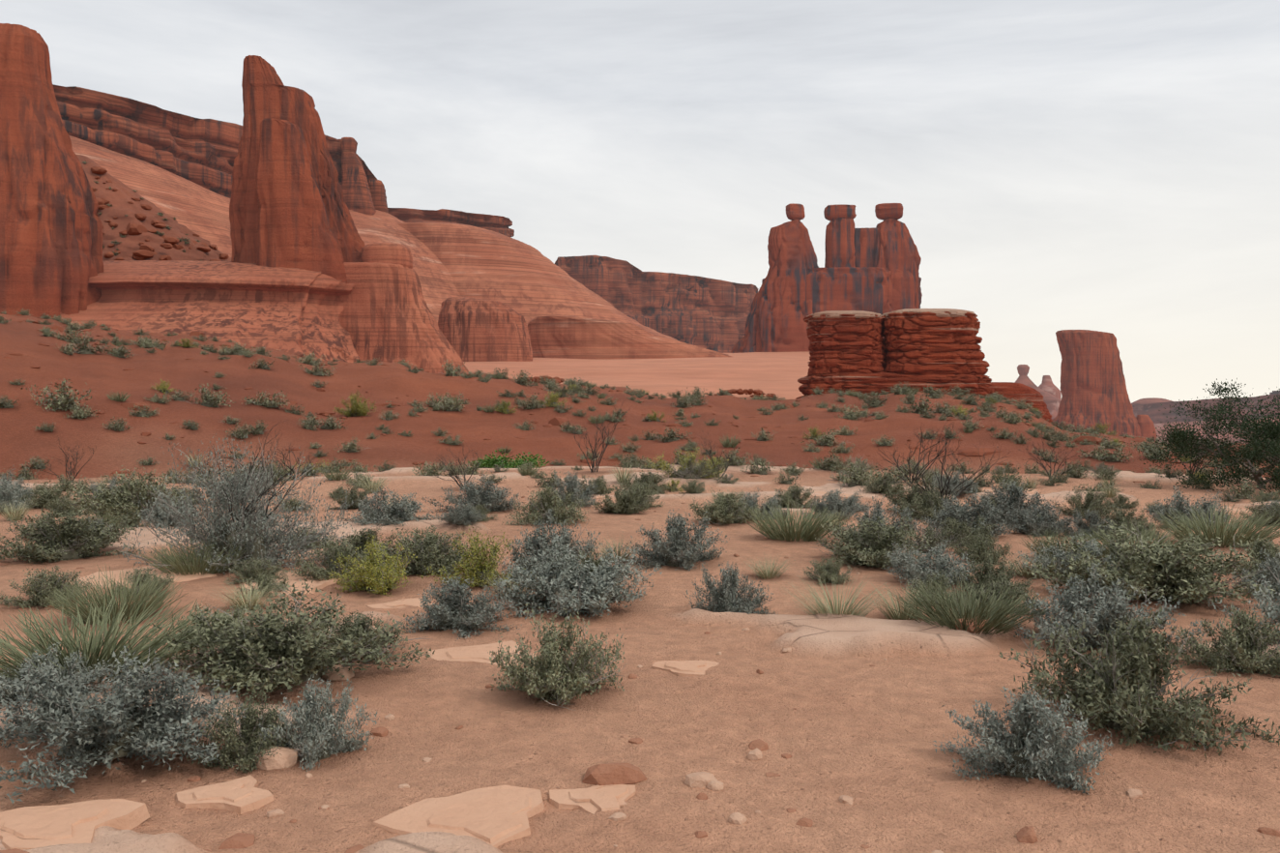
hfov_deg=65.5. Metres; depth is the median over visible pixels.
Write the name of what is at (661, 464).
sage
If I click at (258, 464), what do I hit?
blackbrush
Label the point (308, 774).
stone
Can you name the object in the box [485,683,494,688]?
stone
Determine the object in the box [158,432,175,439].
slope shrub
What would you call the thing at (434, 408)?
slope shrub
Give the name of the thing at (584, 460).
slope stone
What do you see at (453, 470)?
dead shrub
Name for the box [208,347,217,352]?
slope shrub
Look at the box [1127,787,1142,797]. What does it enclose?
stone
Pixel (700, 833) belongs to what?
stone
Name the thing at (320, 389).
slope stone
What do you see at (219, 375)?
slope shrub
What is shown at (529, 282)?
slope
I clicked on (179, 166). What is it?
back wall
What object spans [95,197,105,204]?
talus boulder
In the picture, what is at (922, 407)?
slope shrub
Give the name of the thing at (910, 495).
blackbrush
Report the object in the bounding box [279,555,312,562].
slab
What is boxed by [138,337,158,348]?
slope shrub
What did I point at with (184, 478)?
dry brush
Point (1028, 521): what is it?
sage
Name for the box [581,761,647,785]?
stone
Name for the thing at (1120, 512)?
blackbrush
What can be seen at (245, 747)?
blackbrush
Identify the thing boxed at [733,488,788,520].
sage
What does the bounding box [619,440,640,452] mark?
slope shrub
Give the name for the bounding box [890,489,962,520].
blackbrush
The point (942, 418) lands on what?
slope shrub
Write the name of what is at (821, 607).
grass
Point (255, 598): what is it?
grass
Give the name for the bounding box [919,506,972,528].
blackbrush
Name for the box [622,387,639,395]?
slope shrub
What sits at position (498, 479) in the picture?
blackbrush
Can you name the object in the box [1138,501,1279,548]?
clump
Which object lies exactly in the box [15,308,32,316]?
slope shrub
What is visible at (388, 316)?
rock buttress
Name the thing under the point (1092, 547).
shrub
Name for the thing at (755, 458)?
slope shrub
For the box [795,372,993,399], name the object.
rock ledge
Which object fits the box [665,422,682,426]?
slope stone
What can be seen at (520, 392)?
slope shrub
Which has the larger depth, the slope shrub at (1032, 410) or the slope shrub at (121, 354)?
the slope shrub at (1032, 410)
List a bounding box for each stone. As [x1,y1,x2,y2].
[0,847,29,852]
[5,352,22,355]
[40,324,64,331]
[110,469,130,473]
[120,402,150,409]
[140,431,151,436]
[187,775,201,782]
[189,330,204,336]
[218,832,254,848]
[252,745,298,770]
[265,809,285,817]
[285,447,301,450]
[304,772,313,778]
[316,387,325,391]
[319,410,334,414]
[320,804,329,810]
[321,664,354,680]
[344,843,364,852]
[369,726,388,736]
[374,402,405,406]
[384,713,394,720]
[398,783,409,787]
[411,461,425,465]
[421,756,432,761]
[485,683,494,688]
[548,416,569,426]
[580,458,595,463]
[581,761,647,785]
[607,457,618,461]
[608,812,626,820]
[628,672,638,678]
[628,737,642,744]
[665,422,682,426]
[684,771,717,787]
[694,830,707,838]
[696,791,707,799]
[706,780,723,790]
[727,812,747,824]
[747,748,762,759]
[748,738,768,751]
[765,771,780,777]
[774,402,794,407]
[781,753,792,758]
[782,646,791,652]
[785,807,795,812]
[795,816,813,826]
[838,794,853,804]
[860,843,870,848]
[931,849,943,852]
[955,617,987,633]
[956,446,1002,456]
[1016,825,1037,843]
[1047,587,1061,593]
[1072,436,1104,444]
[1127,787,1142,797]
[1129,437,1147,441]
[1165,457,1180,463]
[1256,826,1279,836]
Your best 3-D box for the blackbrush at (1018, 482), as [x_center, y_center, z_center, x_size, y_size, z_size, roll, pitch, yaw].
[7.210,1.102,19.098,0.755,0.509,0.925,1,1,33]
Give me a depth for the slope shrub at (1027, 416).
76.19 m
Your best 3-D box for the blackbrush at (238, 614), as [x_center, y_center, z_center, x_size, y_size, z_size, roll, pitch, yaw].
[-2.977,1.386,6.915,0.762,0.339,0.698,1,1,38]
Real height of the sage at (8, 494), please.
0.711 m
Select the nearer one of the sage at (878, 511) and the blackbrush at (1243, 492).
the sage at (878, 511)
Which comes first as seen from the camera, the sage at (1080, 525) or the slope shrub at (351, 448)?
the sage at (1080, 525)
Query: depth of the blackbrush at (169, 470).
23.86 m
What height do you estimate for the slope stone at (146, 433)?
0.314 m
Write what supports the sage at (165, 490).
on the ground at (858, 729)
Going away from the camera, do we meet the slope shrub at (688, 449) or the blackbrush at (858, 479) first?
the blackbrush at (858, 479)
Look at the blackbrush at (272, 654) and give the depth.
5.74 m
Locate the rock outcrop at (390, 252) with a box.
[360,242,412,268]
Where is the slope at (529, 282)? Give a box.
[397,221,729,354]
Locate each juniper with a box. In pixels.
[1139,378,1279,494]
[1232,424,1279,466]
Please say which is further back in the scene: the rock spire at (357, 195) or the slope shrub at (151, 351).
the rock spire at (357, 195)
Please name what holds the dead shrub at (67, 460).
on the ground at (858, 729)
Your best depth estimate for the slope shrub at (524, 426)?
57.90 m
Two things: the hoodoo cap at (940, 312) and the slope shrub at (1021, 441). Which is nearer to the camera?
the slope shrub at (1021, 441)
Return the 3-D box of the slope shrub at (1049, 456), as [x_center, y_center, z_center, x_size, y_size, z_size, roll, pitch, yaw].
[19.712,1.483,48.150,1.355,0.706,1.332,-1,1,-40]
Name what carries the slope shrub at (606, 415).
on the ground at (858, 729)
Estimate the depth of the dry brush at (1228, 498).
17.17 m
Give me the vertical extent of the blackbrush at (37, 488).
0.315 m
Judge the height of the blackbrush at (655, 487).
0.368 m
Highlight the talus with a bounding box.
[76,154,231,261]
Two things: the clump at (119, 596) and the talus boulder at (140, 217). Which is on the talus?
the talus boulder at (140, 217)
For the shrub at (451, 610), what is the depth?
7.36 m
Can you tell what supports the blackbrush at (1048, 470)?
on the ground at (858, 729)
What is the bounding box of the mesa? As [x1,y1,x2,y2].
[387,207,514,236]
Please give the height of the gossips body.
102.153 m
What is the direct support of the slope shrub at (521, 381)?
on the ground at (858, 729)
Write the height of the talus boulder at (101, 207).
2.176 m
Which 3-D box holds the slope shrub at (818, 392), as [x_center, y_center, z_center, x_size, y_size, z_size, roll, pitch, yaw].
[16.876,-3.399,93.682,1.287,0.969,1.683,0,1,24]
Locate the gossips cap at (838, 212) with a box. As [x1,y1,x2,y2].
[823,203,856,221]
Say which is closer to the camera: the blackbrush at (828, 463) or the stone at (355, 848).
the stone at (355, 848)
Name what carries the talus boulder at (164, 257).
on the talus
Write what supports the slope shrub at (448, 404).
on the ground at (858, 729)
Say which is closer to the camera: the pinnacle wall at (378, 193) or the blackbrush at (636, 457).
the blackbrush at (636, 457)
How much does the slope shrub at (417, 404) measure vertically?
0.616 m
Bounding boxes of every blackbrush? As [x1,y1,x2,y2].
[0,502,142,563]
[0,565,96,608]
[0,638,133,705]
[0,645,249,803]
[15,515,58,539]
[18,484,74,507]
[24,481,63,493]
[39,494,89,517]
[43,472,86,491]
[65,465,218,520]
[69,478,97,493]
[100,473,121,483]
[103,566,174,595]
[117,511,152,527]
[123,579,435,697]
[157,468,182,483]
[159,485,202,502]
[161,467,178,476]
[165,599,261,645]
[179,692,303,774]
[185,462,219,478]
[190,474,215,487]
[223,556,291,583]
[235,572,290,598]
[241,459,292,484]
[246,456,278,473]
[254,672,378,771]
[265,463,295,481]
[272,494,312,511]
[278,525,336,551]
[286,535,386,581]
[296,463,315,473]
[300,464,321,476]
[315,526,407,566]
[320,610,407,663]
[327,484,372,509]
[328,485,346,498]
[340,467,374,486]
[367,524,481,576]
[374,459,396,471]
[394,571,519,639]
[411,461,448,475]
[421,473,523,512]
[436,461,446,469]
[445,460,467,475]
[470,503,498,522]
[482,471,506,483]
[486,603,626,709]
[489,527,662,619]
[502,484,590,525]
[517,461,534,468]
[529,471,543,478]
[534,468,567,488]
[552,549,624,585]
[570,465,583,469]
[577,473,613,494]
[590,482,649,514]
[612,469,678,492]
[615,478,662,508]
[616,452,643,467]
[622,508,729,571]
[628,454,646,466]
[635,482,666,494]
[637,459,656,468]
[664,447,698,465]
[678,478,706,494]
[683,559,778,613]
[688,487,762,524]
[703,489,745,512]
[711,447,751,465]
[740,457,777,474]
[760,482,823,508]
[778,461,806,472]
[785,465,807,475]
[796,555,852,583]
[805,452,848,470]
[812,513,935,569]
[828,461,880,487]
[830,463,843,472]
[843,464,876,478]
[860,472,909,494]
[869,465,910,484]
[882,460,918,479]
[882,474,959,510]
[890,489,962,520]
[901,456,933,473]
[906,570,972,604]
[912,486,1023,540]
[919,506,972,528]
[924,513,998,548]
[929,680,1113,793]
[944,577,1049,614]
[947,460,972,471]
[948,529,1014,564]
[949,551,1036,599]
[959,467,976,473]
[966,481,986,493]
[967,494,1001,507]
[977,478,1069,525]
[994,460,1019,473]
[994,474,1024,487]
[999,606,1279,757]
[1000,471,1035,492]
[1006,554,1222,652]
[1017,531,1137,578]
[1019,516,1278,607]
[1022,461,1045,473]
[1040,468,1053,476]
[1047,469,1070,483]
[1048,462,1096,478]
[1053,485,1119,518]
[1075,478,1121,492]
[1082,502,1149,531]
[1090,465,1121,480]
[1105,493,1139,508]
[1123,518,1163,541]
[1139,479,1162,489]
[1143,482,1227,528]
[1144,466,1165,473]
[1152,464,1185,477]
[1164,604,1279,676]
[1184,538,1219,553]
[1186,465,1213,476]
[1195,480,1214,489]
[1213,535,1279,579]
[1217,475,1258,498]
[1234,463,1261,477]
[1238,496,1279,525]
[1249,489,1279,502]
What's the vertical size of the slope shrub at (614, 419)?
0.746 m
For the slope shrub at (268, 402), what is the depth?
55.68 m
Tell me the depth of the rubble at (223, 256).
400.48 m
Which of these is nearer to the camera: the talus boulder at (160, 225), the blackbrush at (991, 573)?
the blackbrush at (991, 573)
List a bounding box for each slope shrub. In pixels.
[0,315,11,323]
[0,394,18,407]
[3,464,42,479]
[10,378,26,384]
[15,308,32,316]
[19,455,49,469]
[20,378,95,411]
[33,421,56,432]
[37,319,53,324]
[40,325,61,336]
[41,313,56,319]
[52,314,61,320]
[54,326,90,343]
[56,341,77,354]
[58,316,73,324]
[62,320,84,329]
[62,336,111,353]
[62,402,98,419]
[75,322,94,329]
[81,319,96,326]
[101,416,130,431]
[105,344,134,357]
[106,335,125,344]
[106,389,129,401]
[109,344,132,353]
[119,338,133,345]
[127,403,160,417]
[130,334,150,347]
[131,328,148,335]
[136,456,160,465]
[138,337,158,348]
[143,392,171,404]
[144,348,156,352]
[148,338,173,347]
[149,378,177,393]
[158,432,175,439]
[169,388,198,401]
[170,339,181,347]
[176,337,198,348]
[178,382,236,407]
[179,419,201,430]
[182,451,207,466]
[190,333,207,341]
[208,335,222,341]
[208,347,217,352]
[211,372,224,377]
[212,382,224,389]
[218,354,230,359]
[220,341,255,354]
[220,415,241,424]
[223,422,255,437]
[224,346,246,354]
[226,450,248,458]
[240,388,290,408]
[242,350,255,356]
[243,419,267,434]
[248,346,274,357]
[248,356,274,369]
[278,354,290,360]
[283,404,304,414]
[291,350,326,365]
[295,416,321,431]
[298,360,337,376]
[300,414,323,425]
[301,410,315,417]
[309,441,322,448]
[310,378,328,387]
[310,448,328,456]
[314,414,348,429]
[333,389,376,416]
[333,436,369,452]
[336,459,352,466]
[363,357,381,365]
[364,432,379,438]
[376,423,389,429]
[378,408,399,420]
[380,427,393,434]
[393,359,409,365]
[398,430,413,436]
[406,364,422,373]
[407,399,425,407]
[407,408,419,416]
[410,403,428,411]
[421,392,451,407]
[429,390,465,411]
[430,406,441,410]
[431,426,448,436]
[437,434,465,445]
[438,359,465,376]
[462,371,477,378]
[468,369,485,377]
[475,375,493,382]
[482,404,496,411]
[484,367,509,379]
[493,373,503,378]
[494,399,512,407]
[494,399,516,413]
[496,388,517,397]
[497,446,511,453]
[511,391,550,408]
[511,419,533,430]
[512,369,538,386]
[512,389,528,396]
[536,376,551,383]
[539,388,567,407]
[542,380,559,387]
[542,381,559,390]
[548,383,575,398]
[549,459,565,465]
[553,402,574,412]
[558,421,579,431]
[563,424,587,434]
[564,377,593,393]
[565,384,579,391]
[568,384,585,393]
[571,395,585,403]
[571,408,586,416]
[576,448,600,461]
[577,391,589,398]
[583,385,600,394]
[584,380,597,387]
[586,405,596,410]
[587,412,606,423]
[596,393,606,398]
[597,395,618,405]
[600,412,611,420]
[604,412,624,422]
[605,436,620,444]
[608,452,624,460]
[612,407,627,416]
[618,452,650,465]
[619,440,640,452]
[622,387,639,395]
[627,434,639,441]
[632,388,643,395]
[640,415,656,421]
[640,430,658,439]
[646,408,666,421]
[651,425,692,442]
[666,390,684,397]
[669,395,696,407]
[669,408,686,415]
[676,418,693,426]
[677,440,699,451]
[683,391,698,400]
[684,386,706,397]
[684,393,708,405]
[684,438,701,446]
[690,412,700,417]
[700,448,717,455]
[703,418,721,425]
[715,387,728,395]
[718,435,741,447]
[746,454,773,464]
[751,392,770,400]
[751,428,774,440]
[758,407,774,414]
[768,395,780,400]
[770,401,784,409]
[788,400,800,407]
[797,413,809,420]
[799,428,846,445]
[801,425,825,438]
[801,441,822,452]
[811,385,824,394]
[815,400,830,407]
[824,403,846,412]
[827,440,854,453]
[830,424,857,435]
[834,404,869,419]
[835,396,846,402]
[835,455,850,466]
[845,389,856,396]
[857,407,870,416]
[859,392,872,398]
[860,391,887,405]
[869,402,885,407]
[872,410,889,419]
[872,434,896,445]
[887,381,916,395]
[895,404,912,412]
[897,393,934,414]
[900,396,914,404]
[901,391,914,399]
[903,383,919,394]
[917,386,929,393]
[918,383,947,396]
[918,428,939,439]
[920,410,936,418]
[927,401,956,413]
[929,393,943,398]
[937,414,949,420]
[939,408,955,416]
[942,426,963,438]
[945,383,972,395]
[949,405,968,415]
[951,391,967,399]
[955,411,972,419]
[960,392,982,405]
[961,417,984,429]
[962,426,973,433]
[976,401,996,410]
[978,408,991,416]
[981,399,992,406]
[985,396,997,403]
[989,427,1018,438]
[991,407,1008,418]
[992,393,1007,401]
[997,410,1024,424]
[999,399,1015,404]
[1011,397,1032,408]
[1011,433,1031,443]
[1017,401,1031,408]
[1019,411,1034,420]
[1024,427,1041,434]
[1026,429,1042,437]
[1030,407,1040,414]
[1030,446,1049,456]
[1036,423,1054,433]
[1038,426,1064,443]
[1039,449,1063,464]
[1045,437,1065,447]
[1052,420,1073,430]
[1053,429,1068,437]
[1054,432,1068,441]
[1064,423,1093,432]
[1064,439,1077,447]
[1070,429,1112,440]
[1076,437,1097,444]
[1076,439,1133,462]
[1083,419,1117,436]
[1088,425,1103,435]
[1100,440,1119,448]
[1106,436,1124,445]
[1123,436,1170,456]
[1137,439,1169,460]
[1143,465,1162,472]
[1201,458,1220,466]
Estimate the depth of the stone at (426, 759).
4.63 m
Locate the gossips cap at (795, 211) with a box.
[785,203,805,220]
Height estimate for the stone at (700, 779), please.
0.092 m
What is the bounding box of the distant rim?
[1132,390,1279,444]
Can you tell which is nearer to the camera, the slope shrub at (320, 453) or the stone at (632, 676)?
the stone at (632, 676)
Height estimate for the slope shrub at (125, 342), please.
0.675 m
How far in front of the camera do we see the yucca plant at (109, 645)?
5.86 m
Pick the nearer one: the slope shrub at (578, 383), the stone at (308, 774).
the stone at (308, 774)
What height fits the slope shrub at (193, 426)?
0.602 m
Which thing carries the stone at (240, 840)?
on the ground at (858, 729)
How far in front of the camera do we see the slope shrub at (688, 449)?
50.58 m
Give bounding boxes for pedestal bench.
[50,260,360,363]
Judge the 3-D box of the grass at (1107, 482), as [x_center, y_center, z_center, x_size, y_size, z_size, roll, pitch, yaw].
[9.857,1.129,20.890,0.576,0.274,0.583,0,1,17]
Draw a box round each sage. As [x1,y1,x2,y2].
[0,467,44,499]
[0,476,41,513]
[82,513,121,536]
[87,475,122,505]
[136,492,199,528]
[154,482,172,500]
[204,469,251,501]
[225,465,252,474]
[227,461,277,493]
[315,457,350,472]
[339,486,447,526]
[344,459,378,472]
[348,473,382,488]
[435,501,486,525]
[455,459,487,474]
[497,507,623,576]
[546,470,602,507]
[652,460,673,469]
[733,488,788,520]
[772,470,800,484]
[799,489,860,522]
[810,486,870,513]
[833,494,936,545]
[884,535,975,587]
[918,465,956,485]
[930,469,979,495]
[960,468,997,487]
[975,462,990,472]
[999,495,1075,537]
[1036,475,1062,486]
[1058,506,1128,539]
[1066,459,1093,472]
[1099,479,1121,492]
[1183,475,1200,485]
[1207,552,1279,643]
[1213,506,1236,525]
[1226,544,1279,603]
[1255,498,1279,514]
[1257,596,1279,623]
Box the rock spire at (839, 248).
[824,218,855,267]
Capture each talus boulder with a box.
[90,166,107,174]
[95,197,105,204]
[98,204,110,209]
[100,198,109,204]
[103,251,114,258]
[108,222,117,227]
[118,230,127,234]
[126,222,147,234]
[132,249,157,259]
[132,255,145,260]
[134,212,146,220]
[139,243,154,251]
[140,203,151,209]
[147,229,156,232]
[150,219,162,225]
[153,223,166,228]
[158,255,172,260]
[173,243,183,249]
[208,244,217,250]
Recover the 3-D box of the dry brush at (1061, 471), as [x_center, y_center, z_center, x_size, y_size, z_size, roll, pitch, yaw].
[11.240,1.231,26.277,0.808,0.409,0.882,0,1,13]
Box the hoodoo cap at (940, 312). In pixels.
[881,308,976,318]
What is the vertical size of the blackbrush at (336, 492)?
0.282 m
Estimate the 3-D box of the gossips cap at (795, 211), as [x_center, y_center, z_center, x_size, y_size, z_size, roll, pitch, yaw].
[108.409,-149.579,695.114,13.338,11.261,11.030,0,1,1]
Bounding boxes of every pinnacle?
[1014,364,1061,419]
[1038,375,1061,399]
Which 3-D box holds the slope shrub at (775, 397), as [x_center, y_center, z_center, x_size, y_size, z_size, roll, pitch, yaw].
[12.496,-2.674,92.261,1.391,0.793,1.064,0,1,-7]
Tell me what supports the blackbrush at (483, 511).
on the ground at (858, 729)
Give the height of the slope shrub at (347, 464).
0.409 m
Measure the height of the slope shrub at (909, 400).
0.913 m
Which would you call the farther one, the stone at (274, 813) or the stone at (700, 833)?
the stone at (274, 813)
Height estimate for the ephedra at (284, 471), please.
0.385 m
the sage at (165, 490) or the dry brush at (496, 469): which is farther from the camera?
the dry brush at (496, 469)
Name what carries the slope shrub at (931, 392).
on the ground at (858, 729)
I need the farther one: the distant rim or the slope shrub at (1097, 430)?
the distant rim
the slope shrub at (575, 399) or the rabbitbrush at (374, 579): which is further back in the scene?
the slope shrub at (575, 399)
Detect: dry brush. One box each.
[173,469,201,483]
[490,464,509,471]
[659,456,721,479]
[711,472,739,483]
[829,469,851,481]
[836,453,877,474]
[895,523,970,552]
[913,469,952,481]
[989,465,1007,473]
[1052,465,1072,473]
[1087,461,1113,472]
[1091,465,1122,473]
[1218,491,1246,501]
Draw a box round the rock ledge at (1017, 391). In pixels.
[990,381,1052,422]
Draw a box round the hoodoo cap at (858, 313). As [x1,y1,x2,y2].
[806,310,881,318]
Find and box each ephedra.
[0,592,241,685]
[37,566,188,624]
[76,508,122,528]
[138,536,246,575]
[271,464,292,476]
[321,465,352,480]
[517,464,540,475]
[694,453,729,472]
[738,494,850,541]
[810,455,838,467]
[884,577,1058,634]
[987,468,1018,483]
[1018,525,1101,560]
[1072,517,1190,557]
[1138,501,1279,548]
[1145,498,1169,511]
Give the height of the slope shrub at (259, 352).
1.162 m
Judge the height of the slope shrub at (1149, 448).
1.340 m
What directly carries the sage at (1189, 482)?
on the ground at (858, 729)
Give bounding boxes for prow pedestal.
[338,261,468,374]
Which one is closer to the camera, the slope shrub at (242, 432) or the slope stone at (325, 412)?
the slope shrub at (242, 432)
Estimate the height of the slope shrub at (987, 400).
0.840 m
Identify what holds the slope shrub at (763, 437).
on the ground at (858, 729)
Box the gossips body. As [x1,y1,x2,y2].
[730,266,921,352]
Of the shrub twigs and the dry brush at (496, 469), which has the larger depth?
the dry brush at (496, 469)
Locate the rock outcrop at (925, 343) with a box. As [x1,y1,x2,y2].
[881,311,991,395]
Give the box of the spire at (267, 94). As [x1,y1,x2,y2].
[229,55,365,262]
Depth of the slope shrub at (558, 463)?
46.23 m
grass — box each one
[0,499,31,521]
[93,476,111,487]
[205,577,283,610]
[352,475,395,493]
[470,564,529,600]
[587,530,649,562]
[610,463,638,482]
[720,488,743,498]
[743,553,800,579]
[771,572,902,616]
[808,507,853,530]
[856,580,949,619]
[990,549,1063,578]
[1020,475,1039,488]
[1095,482,1124,497]
[1100,474,1119,485]
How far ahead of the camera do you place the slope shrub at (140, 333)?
85.36 m
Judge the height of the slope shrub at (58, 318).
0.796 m
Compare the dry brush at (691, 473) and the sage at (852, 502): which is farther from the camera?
the dry brush at (691, 473)
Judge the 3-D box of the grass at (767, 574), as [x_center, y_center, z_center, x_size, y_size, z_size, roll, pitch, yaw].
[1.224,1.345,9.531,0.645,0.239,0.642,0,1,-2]
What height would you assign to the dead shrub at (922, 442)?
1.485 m
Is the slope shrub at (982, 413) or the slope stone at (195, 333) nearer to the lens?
the slope shrub at (982, 413)
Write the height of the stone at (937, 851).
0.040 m
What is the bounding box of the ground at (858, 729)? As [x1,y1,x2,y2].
[0,313,1279,852]
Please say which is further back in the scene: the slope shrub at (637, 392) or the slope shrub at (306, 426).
the slope shrub at (637, 392)
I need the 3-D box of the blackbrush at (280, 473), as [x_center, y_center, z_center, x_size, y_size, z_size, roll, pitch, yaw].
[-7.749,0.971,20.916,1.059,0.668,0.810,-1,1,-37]
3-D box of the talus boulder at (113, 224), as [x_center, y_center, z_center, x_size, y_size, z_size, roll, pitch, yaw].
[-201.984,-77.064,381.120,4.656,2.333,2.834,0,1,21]
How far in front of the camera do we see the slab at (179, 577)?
9.42 m
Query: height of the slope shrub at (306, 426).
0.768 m
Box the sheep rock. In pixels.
[1052,329,1146,438]
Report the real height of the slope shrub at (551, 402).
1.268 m
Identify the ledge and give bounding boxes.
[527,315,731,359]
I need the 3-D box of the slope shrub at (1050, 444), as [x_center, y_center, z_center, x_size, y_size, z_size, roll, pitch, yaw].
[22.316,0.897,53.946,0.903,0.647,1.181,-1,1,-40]
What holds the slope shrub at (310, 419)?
on the ground at (858, 729)
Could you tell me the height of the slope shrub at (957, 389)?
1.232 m
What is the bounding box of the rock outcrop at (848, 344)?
[803,314,886,393]
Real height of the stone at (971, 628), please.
0.146 m
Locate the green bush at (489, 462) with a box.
[467,448,549,468]
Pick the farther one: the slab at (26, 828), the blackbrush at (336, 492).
the blackbrush at (336, 492)
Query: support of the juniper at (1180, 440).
on the ground at (858, 729)
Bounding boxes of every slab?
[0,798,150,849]
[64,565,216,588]
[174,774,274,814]
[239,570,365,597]
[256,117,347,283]
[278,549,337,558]
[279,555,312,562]
[365,597,433,610]
[372,785,544,846]
[426,640,541,667]
[548,784,635,814]
[590,494,605,498]
[651,660,719,675]
[809,491,861,498]
[980,488,1039,494]
[1189,504,1252,514]
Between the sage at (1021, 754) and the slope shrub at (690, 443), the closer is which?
the sage at (1021, 754)
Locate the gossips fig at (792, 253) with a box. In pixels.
[755,219,818,351]
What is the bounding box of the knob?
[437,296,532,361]
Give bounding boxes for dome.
[1131,397,1172,405]
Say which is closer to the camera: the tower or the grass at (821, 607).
the grass at (821, 607)
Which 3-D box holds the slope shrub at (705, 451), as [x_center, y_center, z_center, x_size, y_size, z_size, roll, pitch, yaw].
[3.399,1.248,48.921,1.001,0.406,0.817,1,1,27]
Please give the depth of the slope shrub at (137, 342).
73.75 m
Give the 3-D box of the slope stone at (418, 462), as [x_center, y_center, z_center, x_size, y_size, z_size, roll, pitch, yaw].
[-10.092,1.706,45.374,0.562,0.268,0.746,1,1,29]
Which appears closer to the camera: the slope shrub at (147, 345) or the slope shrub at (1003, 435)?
the slope shrub at (1003, 435)
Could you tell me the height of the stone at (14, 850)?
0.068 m
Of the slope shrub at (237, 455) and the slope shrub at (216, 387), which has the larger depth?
the slope shrub at (216, 387)
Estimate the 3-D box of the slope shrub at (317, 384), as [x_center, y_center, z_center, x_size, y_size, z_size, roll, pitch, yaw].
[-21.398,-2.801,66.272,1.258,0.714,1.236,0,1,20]
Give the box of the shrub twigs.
[177,420,321,535]
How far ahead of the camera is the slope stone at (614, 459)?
47.34 m
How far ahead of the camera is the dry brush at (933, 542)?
10.96 m
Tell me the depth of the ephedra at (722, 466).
23.26 m
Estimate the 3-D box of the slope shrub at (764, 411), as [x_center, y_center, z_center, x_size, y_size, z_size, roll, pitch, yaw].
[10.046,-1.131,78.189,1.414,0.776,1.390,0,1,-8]
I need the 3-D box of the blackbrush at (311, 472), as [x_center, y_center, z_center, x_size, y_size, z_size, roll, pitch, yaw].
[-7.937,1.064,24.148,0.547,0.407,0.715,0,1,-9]
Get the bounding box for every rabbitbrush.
[295,457,341,472]
[327,534,417,596]
[416,524,533,587]
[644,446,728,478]
[665,477,686,491]
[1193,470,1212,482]
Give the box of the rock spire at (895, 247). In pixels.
[873,218,922,311]
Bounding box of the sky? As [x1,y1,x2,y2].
[0,0,1279,402]
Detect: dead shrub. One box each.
[35,434,96,482]
[244,441,319,479]
[428,446,488,489]
[572,401,630,472]
[696,430,734,478]
[867,430,1009,510]
[880,416,975,483]
[1017,436,1078,479]
[1162,427,1230,477]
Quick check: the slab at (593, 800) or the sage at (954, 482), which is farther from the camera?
the sage at (954, 482)
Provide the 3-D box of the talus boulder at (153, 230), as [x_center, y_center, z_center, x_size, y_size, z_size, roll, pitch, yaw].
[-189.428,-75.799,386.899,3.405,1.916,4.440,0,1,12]
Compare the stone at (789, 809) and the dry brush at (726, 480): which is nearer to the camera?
the stone at (789, 809)
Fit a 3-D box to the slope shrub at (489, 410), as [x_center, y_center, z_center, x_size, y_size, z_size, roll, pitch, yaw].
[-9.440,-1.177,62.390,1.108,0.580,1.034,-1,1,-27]
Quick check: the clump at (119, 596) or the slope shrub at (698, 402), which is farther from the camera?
the slope shrub at (698, 402)
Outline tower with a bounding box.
[0,23,103,317]
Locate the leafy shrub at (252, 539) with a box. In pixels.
[116,434,366,575]
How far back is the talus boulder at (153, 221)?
389.36 m
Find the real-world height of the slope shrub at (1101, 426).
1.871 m
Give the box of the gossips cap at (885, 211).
[874,203,902,220]
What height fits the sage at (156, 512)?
0.567 m
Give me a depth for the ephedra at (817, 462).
26.42 m
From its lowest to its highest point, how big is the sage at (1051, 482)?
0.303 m
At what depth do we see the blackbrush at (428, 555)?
9.76 m
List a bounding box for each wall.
[52,84,461,323]
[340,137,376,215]
[368,179,388,213]
[554,255,758,352]
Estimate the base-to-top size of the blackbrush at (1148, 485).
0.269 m
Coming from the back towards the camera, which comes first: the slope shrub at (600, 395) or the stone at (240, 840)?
the slope shrub at (600, 395)
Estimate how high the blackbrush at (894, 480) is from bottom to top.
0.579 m
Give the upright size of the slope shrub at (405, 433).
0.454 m
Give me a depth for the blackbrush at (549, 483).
20.53 m
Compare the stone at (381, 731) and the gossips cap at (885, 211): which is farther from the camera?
the gossips cap at (885, 211)
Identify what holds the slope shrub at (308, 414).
on the ground at (858, 729)
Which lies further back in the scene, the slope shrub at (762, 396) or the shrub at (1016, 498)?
the slope shrub at (762, 396)
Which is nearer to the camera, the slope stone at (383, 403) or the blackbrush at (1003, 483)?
the blackbrush at (1003, 483)
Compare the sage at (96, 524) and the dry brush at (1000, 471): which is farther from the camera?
the dry brush at (1000, 471)
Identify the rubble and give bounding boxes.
[161,242,173,249]
[164,236,179,244]
[196,246,210,252]
[218,253,229,260]
[1135,414,1156,441]
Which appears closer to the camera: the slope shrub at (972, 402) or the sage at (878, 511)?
the sage at (878, 511)
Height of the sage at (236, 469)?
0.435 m
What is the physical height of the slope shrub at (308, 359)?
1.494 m

